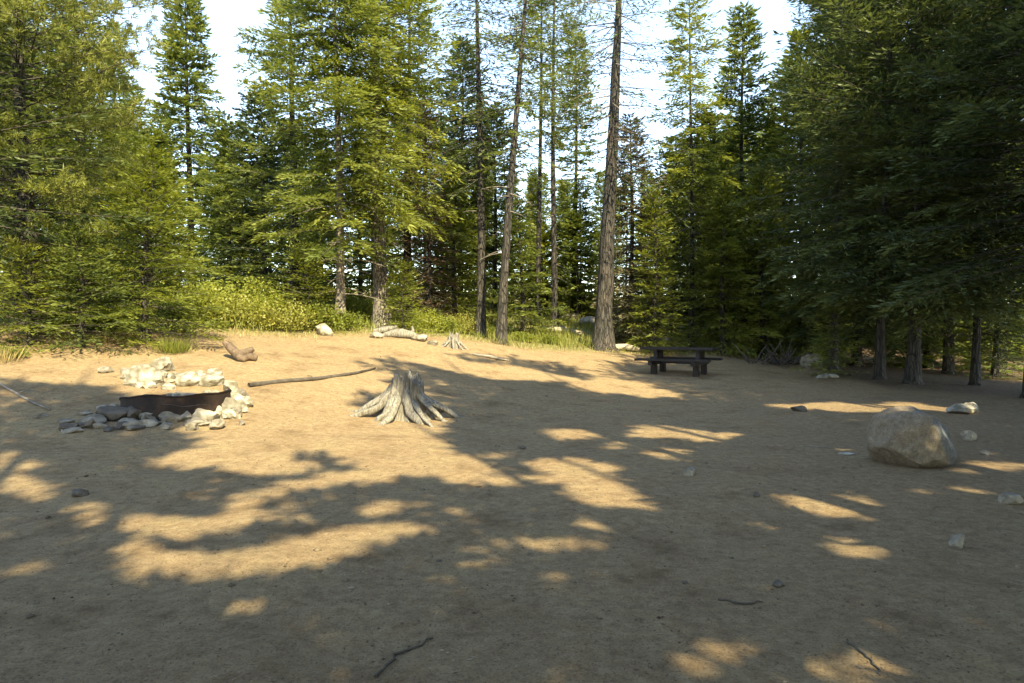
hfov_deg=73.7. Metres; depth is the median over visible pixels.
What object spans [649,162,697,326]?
conifer
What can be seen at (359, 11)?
fir tree
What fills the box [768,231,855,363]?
fir tree
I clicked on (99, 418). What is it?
stone
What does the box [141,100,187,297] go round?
conifer
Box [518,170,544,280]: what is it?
conifer
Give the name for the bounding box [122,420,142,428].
stone
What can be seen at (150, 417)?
stone
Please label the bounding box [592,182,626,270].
conifer
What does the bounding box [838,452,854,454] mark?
stone
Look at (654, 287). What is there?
fir tree
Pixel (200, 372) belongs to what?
stone
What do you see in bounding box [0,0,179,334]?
tree
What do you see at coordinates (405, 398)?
tree stump
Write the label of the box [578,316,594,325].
rock
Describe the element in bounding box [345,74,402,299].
conifer
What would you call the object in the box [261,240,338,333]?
fir tree
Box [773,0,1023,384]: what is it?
fir tree
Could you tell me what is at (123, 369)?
stone
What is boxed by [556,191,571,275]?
conifer
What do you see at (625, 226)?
conifer
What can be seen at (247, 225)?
conifer
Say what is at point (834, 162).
conifer
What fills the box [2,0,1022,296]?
sky
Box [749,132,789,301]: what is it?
conifer
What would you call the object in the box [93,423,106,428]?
stone
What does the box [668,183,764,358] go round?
fir tree
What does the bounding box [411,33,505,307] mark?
fir tree
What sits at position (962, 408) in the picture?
stone
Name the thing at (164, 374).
stone
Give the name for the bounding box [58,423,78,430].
stone
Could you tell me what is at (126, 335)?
grass tuft
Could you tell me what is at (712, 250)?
conifer
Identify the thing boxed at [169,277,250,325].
shrub
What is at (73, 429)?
stone
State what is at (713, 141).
fir tree
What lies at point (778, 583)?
stone
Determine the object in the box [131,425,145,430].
stone
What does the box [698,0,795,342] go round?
fir tree
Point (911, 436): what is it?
boulder
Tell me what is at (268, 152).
fir tree
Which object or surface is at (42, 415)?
stone
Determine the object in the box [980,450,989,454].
stone
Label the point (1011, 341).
conifer
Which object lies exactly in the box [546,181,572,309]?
conifer
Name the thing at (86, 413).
stone
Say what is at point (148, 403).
fire ring
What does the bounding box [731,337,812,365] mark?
brush pile
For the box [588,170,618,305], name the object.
conifer
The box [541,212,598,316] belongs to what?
fir tree
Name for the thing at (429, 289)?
conifer
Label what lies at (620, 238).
conifer
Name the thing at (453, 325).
shrub
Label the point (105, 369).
stone
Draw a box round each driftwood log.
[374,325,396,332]
[383,326,417,337]
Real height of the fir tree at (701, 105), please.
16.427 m
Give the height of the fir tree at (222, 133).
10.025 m
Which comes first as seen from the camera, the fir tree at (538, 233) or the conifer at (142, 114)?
the fir tree at (538, 233)
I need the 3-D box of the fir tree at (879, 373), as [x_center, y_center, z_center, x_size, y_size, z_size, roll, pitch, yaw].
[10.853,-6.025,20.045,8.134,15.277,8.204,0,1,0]
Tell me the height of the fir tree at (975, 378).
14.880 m
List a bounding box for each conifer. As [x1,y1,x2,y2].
[0,15,44,207]
[0,21,105,301]
[0,60,45,299]
[36,56,107,301]
[84,17,141,285]
[86,103,113,296]
[95,118,131,298]
[101,81,163,303]
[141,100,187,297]
[183,171,211,285]
[198,147,252,292]
[200,168,226,278]
[242,166,259,272]
[244,155,288,293]
[268,124,305,287]
[271,151,305,291]
[283,128,324,270]
[299,127,347,299]
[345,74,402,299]
[383,114,433,299]
[384,89,437,305]
[387,97,466,318]
[403,84,447,298]
[421,115,456,289]
[434,121,490,312]
[463,173,497,304]
[464,157,500,292]
[470,135,500,298]
[502,177,524,291]
[516,175,551,309]
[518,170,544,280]
[521,167,549,251]
[527,173,560,301]
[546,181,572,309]
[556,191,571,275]
[557,181,585,301]
[563,179,597,316]
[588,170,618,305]
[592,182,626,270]
[613,173,640,312]
[613,181,628,307]
[621,170,668,317]
[625,194,650,322]
[637,177,675,324]
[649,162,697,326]
[681,141,751,338]
[685,113,745,325]
[697,128,750,324]
[728,127,752,296]
[733,108,763,227]
[737,124,787,322]
[748,135,797,327]
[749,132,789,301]
[750,98,781,227]
[751,23,850,353]
[786,9,874,350]
[790,108,851,345]
[863,0,934,336]
[870,32,992,368]
[934,3,1023,372]
[981,169,1022,352]
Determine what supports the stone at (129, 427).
on the ground at (496, 529)
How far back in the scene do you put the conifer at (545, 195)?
53.42 m
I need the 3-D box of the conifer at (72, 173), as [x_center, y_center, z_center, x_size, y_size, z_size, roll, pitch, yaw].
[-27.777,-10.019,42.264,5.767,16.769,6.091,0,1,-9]
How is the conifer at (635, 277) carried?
on the ground at (496, 529)
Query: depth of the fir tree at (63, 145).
19.88 m
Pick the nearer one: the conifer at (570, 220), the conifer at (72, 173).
the conifer at (72, 173)
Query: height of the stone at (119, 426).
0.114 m
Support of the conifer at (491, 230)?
on the ground at (496, 529)
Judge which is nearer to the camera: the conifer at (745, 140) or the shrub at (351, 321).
the shrub at (351, 321)
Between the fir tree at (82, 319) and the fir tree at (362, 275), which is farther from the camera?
the fir tree at (362, 275)
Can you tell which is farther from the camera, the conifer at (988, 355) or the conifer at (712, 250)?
the conifer at (712, 250)
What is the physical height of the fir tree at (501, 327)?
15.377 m
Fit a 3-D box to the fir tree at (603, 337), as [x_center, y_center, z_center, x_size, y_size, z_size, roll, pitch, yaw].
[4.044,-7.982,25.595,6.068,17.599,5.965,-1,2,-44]
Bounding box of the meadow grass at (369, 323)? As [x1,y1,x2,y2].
[0,296,784,358]
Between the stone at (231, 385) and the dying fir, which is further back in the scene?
the dying fir
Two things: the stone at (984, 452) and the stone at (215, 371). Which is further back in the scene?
the stone at (215, 371)
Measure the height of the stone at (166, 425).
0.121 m
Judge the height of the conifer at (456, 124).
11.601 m
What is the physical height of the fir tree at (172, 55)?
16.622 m
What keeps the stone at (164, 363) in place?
on the ground at (496, 529)
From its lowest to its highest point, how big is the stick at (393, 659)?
0.024 m
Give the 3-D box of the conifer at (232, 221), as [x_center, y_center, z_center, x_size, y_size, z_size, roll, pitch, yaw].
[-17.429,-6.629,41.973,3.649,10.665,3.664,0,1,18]
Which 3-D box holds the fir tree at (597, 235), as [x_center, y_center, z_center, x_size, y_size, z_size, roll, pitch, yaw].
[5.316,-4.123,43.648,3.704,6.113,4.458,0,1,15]
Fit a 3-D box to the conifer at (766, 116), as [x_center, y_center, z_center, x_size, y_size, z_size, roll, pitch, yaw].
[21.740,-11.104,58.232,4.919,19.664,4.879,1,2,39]
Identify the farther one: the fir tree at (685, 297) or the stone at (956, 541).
the fir tree at (685, 297)
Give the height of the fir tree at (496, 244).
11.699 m
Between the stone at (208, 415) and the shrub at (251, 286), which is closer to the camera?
the stone at (208, 415)
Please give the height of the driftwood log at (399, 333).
0.388 m
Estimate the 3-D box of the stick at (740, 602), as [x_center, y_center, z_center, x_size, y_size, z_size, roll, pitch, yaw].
[1.325,1.506,3.950,0.255,0.010,0.058,0,1,5]
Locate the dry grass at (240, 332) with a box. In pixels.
[5,318,765,359]
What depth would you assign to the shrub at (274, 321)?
18.52 m
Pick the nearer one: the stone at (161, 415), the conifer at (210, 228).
the stone at (161, 415)
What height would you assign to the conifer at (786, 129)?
15.560 m
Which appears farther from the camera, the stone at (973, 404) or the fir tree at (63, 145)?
the fir tree at (63, 145)
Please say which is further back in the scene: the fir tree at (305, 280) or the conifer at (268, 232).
the conifer at (268, 232)
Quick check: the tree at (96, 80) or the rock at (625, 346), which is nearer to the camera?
the tree at (96, 80)
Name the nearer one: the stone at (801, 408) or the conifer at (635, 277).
the stone at (801, 408)
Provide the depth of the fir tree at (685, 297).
32.39 m
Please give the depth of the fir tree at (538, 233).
30.72 m
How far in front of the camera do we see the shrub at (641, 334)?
26.76 m
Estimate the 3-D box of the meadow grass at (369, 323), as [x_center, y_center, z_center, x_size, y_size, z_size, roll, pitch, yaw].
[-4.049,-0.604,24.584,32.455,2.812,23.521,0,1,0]
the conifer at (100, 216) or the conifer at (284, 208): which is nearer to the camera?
the conifer at (100, 216)
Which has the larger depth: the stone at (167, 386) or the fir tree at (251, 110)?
the fir tree at (251, 110)
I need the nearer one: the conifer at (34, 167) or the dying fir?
the dying fir
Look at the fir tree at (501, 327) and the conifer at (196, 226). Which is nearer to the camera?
the fir tree at (501, 327)
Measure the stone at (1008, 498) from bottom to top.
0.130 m
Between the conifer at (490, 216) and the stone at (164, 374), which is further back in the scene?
the conifer at (490, 216)
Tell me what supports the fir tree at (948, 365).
on the ground at (496, 529)
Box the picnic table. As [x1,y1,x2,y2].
[634,346,722,376]
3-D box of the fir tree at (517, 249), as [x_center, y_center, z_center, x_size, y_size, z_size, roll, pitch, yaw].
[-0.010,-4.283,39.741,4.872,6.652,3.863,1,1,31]
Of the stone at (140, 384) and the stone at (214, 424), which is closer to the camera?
the stone at (214, 424)
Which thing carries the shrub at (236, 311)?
on the ground at (496, 529)
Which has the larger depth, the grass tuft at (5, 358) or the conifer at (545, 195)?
the conifer at (545, 195)
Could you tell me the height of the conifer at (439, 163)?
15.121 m
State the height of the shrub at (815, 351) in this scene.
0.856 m
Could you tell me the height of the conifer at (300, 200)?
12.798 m
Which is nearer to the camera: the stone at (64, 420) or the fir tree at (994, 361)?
the stone at (64, 420)
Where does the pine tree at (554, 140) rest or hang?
on the ground at (496, 529)
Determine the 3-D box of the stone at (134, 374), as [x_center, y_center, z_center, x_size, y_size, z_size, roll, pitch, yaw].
[-6.235,0.626,11.598,0.578,0.499,0.430,0,1,0]
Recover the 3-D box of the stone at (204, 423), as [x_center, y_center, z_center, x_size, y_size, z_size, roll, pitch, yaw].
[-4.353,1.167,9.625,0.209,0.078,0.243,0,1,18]
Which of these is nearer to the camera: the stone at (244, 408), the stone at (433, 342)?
the stone at (244, 408)
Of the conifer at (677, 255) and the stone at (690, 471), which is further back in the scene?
the conifer at (677, 255)
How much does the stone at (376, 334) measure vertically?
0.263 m
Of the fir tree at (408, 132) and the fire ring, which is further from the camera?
the fir tree at (408, 132)
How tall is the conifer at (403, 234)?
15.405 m
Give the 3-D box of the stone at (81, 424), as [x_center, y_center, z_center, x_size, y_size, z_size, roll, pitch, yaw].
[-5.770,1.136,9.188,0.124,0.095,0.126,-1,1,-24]
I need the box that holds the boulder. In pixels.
[866,406,956,467]
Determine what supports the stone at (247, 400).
on the ground at (496, 529)
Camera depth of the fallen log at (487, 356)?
18.86 m
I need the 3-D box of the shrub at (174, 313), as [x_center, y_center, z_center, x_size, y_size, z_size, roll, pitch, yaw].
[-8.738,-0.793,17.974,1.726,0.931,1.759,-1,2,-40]
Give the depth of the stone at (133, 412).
9.60 m
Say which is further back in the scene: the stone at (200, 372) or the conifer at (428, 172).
the conifer at (428, 172)
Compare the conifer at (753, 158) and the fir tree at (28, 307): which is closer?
the fir tree at (28, 307)
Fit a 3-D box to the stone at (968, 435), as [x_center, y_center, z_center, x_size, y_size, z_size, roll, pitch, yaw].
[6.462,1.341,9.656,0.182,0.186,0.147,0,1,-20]
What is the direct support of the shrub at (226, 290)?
on the ground at (496, 529)
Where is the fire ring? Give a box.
[119,389,231,420]
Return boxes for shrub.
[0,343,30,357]
[21,301,98,329]
[74,303,138,330]
[147,298,214,327]
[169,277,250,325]
[172,273,263,304]
[194,289,272,327]
[223,271,299,310]
[230,288,307,327]
[240,296,329,330]
[284,300,350,329]
[292,283,359,311]
[328,285,399,319]
[328,307,371,329]
[394,316,422,328]
[399,305,450,332]
[429,312,467,332]
[440,311,489,333]
[486,324,495,333]
[507,331,538,341]
[535,334,562,343]
[624,331,664,346]
[793,347,828,363]
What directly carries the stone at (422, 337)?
on the ground at (496, 529)
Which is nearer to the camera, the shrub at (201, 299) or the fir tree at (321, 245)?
the shrub at (201, 299)
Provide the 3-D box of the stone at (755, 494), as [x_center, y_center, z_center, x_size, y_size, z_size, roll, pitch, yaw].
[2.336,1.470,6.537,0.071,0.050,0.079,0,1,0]
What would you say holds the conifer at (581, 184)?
on the ground at (496, 529)
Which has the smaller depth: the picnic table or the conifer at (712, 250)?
the picnic table
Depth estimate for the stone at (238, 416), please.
10.16 m
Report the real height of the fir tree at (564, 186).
16.636 m
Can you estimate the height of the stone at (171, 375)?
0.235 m
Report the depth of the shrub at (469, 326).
24.69 m
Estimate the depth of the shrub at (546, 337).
25.34 m
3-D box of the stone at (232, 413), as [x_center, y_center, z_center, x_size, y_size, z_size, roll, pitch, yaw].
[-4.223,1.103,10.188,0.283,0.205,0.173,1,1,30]
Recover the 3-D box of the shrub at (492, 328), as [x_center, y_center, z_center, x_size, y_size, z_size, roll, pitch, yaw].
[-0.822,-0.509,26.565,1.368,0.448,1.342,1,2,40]
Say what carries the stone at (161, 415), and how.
on the ground at (496, 529)
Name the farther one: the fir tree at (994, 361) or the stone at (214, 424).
the fir tree at (994, 361)
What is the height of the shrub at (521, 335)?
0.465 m
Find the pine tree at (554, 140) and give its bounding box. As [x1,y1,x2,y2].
[508,0,611,326]
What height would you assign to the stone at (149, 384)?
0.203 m
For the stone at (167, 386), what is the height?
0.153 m
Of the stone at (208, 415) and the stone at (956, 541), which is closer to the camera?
the stone at (956, 541)
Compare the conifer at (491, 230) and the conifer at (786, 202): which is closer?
the conifer at (786, 202)
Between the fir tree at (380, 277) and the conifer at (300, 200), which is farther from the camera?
the conifer at (300, 200)
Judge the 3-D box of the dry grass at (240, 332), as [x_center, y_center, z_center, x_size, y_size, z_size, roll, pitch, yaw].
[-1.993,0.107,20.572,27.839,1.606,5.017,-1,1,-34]
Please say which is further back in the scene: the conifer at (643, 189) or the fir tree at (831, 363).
the conifer at (643, 189)
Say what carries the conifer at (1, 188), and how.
on the ground at (496, 529)
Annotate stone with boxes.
[34,413,48,417]
[57,418,74,423]
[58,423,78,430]
[61,427,83,432]
[71,489,89,496]
[76,410,92,415]
[77,414,106,423]
[78,422,85,427]
[85,419,95,427]
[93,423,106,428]
[95,405,127,420]
[97,366,113,372]
[103,426,116,431]
[116,421,127,429]
[120,367,128,373]
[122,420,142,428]
[123,364,163,386]
[126,406,141,417]
[127,425,136,429]
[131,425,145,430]
[133,380,144,387]
[139,415,154,419]
[139,419,157,427]
[141,413,147,419]
[143,380,156,388]
[150,356,174,371]
[158,411,181,421]
[159,422,173,429]
[161,370,167,378]
[161,383,175,389]
[161,416,178,423]
[164,378,174,382]
[167,372,176,378]
[174,371,199,386]
[181,411,191,420]
[183,418,203,425]
[185,421,198,430]
[186,417,208,425]
[192,408,220,421]
[196,370,205,375]
[198,373,224,386]
[198,421,210,425]
[206,368,222,374]
[209,419,225,429]
[221,412,229,418]
[222,397,240,408]
[222,408,236,418]
[223,380,237,391]
[230,413,240,418]
[231,393,244,400]
[232,407,241,415]
[236,388,247,395]
[237,400,245,406]
[241,405,248,412]
[243,396,252,407]
[315,323,332,335]
[369,331,383,338]
[411,334,427,341]
[427,340,437,345]
[682,467,696,475]
[752,492,759,496]
[772,579,784,587]
[790,405,806,411]
[799,353,821,368]
[816,373,838,378]
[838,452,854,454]
[946,403,978,413]
[949,534,964,547]
[960,430,976,440]
[964,402,977,408]
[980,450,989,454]
[998,492,1023,504]
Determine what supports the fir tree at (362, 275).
on the ground at (496, 529)
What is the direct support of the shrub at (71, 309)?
on the ground at (496, 529)
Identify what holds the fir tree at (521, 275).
on the ground at (496, 529)
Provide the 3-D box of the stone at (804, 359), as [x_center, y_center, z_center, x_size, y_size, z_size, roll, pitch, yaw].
[10.339,0.729,23.634,0.760,0.662,0.507,0,1,14]
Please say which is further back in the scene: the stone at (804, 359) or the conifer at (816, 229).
the conifer at (816, 229)
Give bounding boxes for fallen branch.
[0,382,50,409]
[247,367,375,386]
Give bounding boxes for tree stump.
[348,369,462,426]
[441,332,468,349]
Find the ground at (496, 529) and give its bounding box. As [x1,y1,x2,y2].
[0,289,1023,682]
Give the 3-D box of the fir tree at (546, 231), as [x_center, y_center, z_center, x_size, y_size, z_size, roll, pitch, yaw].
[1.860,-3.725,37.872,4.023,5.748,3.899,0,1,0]
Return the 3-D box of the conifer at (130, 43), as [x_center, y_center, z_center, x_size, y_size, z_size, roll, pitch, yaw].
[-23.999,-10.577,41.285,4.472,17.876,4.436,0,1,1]
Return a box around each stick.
[374,637,432,677]
[718,599,762,603]
[846,639,880,675]
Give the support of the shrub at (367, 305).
on the ground at (496, 529)
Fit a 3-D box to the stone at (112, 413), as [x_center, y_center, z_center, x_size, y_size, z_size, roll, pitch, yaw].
[-5.622,1.036,9.625,0.500,0.255,0.312,0,1,0]
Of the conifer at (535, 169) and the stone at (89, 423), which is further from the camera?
the conifer at (535, 169)
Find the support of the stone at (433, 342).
on the ground at (496, 529)
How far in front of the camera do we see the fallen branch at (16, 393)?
10.41 m
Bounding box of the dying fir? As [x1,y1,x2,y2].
[588,112,680,352]
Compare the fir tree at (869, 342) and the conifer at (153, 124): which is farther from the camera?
the conifer at (153, 124)
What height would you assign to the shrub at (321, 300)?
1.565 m
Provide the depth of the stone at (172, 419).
9.57 m
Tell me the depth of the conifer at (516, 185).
50.57 m
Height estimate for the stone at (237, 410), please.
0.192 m
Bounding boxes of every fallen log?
[472,353,508,360]
[547,327,582,334]
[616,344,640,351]
[864,358,904,363]
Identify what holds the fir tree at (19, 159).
on the ground at (496, 529)
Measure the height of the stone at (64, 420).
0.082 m
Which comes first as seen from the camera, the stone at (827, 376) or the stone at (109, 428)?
the stone at (109, 428)
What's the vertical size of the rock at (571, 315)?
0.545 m
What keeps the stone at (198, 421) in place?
on the ground at (496, 529)
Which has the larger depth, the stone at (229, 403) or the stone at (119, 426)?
the stone at (229, 403)
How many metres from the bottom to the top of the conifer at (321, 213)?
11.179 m
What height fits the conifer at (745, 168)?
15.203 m
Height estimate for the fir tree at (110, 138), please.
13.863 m
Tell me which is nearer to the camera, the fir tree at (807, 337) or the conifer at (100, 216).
the fir tree at (807, 337)
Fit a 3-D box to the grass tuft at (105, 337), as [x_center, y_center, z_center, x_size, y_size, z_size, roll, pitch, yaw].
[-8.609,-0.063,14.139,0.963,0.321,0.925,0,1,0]
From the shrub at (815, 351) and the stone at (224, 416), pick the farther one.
the shrub at (815, 351)
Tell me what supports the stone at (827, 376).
on the ground at (496, 529)
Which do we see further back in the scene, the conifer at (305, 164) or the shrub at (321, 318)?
the conifer at (305, 164)
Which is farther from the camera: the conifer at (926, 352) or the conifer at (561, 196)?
the conifer at (561, 196)
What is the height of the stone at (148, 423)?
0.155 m
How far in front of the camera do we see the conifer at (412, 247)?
42.18 m
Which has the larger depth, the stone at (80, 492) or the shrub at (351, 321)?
the shrub at (351, 321)
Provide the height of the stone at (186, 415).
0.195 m
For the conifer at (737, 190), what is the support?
on the ground at (496, 529)
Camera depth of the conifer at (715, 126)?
46.15 m
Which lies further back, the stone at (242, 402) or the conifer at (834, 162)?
the conifer at (834, 162)
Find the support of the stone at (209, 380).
on the ground at (496, 529)
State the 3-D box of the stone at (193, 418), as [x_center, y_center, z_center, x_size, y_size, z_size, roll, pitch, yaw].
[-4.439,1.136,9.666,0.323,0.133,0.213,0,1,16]
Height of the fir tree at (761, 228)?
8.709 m
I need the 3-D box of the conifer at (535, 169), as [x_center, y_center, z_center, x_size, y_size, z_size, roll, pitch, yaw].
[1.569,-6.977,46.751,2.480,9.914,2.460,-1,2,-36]
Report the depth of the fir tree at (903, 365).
28.35 m
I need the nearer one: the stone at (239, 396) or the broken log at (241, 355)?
the stone at (239, 396)
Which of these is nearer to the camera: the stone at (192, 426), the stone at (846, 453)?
the stone at (846, 453)
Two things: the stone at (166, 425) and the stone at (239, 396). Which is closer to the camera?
the stone at (166, 425)
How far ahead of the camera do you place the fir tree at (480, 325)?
24.23 m
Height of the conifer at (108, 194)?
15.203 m
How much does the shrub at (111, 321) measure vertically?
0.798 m
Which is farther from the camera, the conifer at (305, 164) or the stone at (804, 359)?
the conifer at (305, 164)
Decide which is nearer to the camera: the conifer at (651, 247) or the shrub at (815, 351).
the shrub at (815, 351)
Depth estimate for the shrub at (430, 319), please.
22.95 m
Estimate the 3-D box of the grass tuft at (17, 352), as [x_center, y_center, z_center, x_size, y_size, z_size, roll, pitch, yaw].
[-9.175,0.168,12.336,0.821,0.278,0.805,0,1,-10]
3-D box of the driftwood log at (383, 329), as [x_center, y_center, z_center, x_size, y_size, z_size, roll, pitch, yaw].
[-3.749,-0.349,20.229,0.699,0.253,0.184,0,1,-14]
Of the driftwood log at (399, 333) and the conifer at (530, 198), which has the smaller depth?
the driftwood log at (399, 333)
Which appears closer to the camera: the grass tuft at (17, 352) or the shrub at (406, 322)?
the grass tuft at (17, 352)
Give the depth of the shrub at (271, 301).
19.19 m
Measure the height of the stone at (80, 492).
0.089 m
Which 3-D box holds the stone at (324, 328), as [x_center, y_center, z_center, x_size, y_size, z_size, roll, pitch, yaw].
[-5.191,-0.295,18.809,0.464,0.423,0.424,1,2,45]
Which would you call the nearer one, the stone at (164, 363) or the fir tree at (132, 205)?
the stone at (164, 363)
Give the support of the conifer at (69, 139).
on the ground at (496, 529)
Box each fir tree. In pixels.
[0,0,154,346]
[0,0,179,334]
[0,3,151,310]
[0,223,151,357]
[0,242,93,356]
[2,0,158,305]
[35,146,235,349]
[98,126,205,310]
[137,0,242,304]
[167,106,280,295]
[196,82,332,300]
[214,0,372,309]
[230,0,436,329]
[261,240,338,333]
[280,0,466,329]
[285,170,363,300]
[312,149,404,315]
[345,0,469,317]
[380,259,443,333]
[402,0,564,337]
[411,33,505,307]
[412,164,497,323]
[448,101,544,314]
[452,0,583,345]
[485,198,567,334]
[486,216,550,310]
[501,0,586,325]
[515,223,575,316]
[525,0,709,352]
[532,23,616,313]
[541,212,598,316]
[566,230,621,319]
[620,187,692,356]
[633,131,715,335]
[634,0,757,346]
[665,109,734,335]
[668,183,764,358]
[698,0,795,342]
[715,161,806,360]
[723,0,951,369]
[726,59,822,350]
[734,0,1023,379]
[764,0,940,368]
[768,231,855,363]
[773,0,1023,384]
[788,278,867,375]
[818,0,1023,385]
[825,0,1023,397]
[834,0,1023,374]
[871,245,1006,369]
[921,177,1023,381]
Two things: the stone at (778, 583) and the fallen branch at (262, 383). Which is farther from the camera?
the fallen branch at (262, 383)
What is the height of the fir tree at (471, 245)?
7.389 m
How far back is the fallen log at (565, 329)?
28.32 m
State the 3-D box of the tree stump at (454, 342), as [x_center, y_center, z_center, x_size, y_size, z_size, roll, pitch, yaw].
[-1.646,0.009,19.434,0.879,0.573,0.821,0,1,0]
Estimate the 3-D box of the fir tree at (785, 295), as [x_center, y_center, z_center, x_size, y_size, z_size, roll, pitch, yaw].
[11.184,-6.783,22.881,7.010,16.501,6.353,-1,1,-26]
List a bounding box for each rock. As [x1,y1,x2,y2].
[562,313,581,321]
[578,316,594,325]
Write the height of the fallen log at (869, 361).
0.324 m
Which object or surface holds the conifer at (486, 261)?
on the ground at (496, 529)
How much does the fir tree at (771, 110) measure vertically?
14.979 m
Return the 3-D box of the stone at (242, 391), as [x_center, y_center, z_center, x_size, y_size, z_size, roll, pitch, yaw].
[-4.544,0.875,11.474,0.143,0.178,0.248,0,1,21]
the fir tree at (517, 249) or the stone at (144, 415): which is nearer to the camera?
the stone at (144, 415)
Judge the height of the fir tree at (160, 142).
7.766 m
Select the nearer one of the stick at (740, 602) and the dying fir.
the stick at (740, 602)
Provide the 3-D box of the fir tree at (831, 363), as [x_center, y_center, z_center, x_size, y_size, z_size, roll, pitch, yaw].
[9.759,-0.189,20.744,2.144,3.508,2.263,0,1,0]
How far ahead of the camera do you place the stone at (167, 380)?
11.83 m
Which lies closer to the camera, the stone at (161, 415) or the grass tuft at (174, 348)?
the stone at (161, 415)
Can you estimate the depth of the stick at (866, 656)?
3.21 m
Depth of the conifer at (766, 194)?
43.57 m
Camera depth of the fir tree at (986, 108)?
16.04 m
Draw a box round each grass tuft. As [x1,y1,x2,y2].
[0,344,28,363]
[68,332,119,344]
[106,331,155,338]
[140,333,200,354]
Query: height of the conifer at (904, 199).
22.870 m
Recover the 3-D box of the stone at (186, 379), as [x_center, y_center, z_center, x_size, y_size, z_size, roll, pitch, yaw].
[-5.620,0.675,11.820,0.503,0.311,0.351,0,1,0]
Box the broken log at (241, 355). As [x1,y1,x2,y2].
[222,340,257,361]
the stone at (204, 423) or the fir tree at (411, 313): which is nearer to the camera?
the stone at (204, 423)

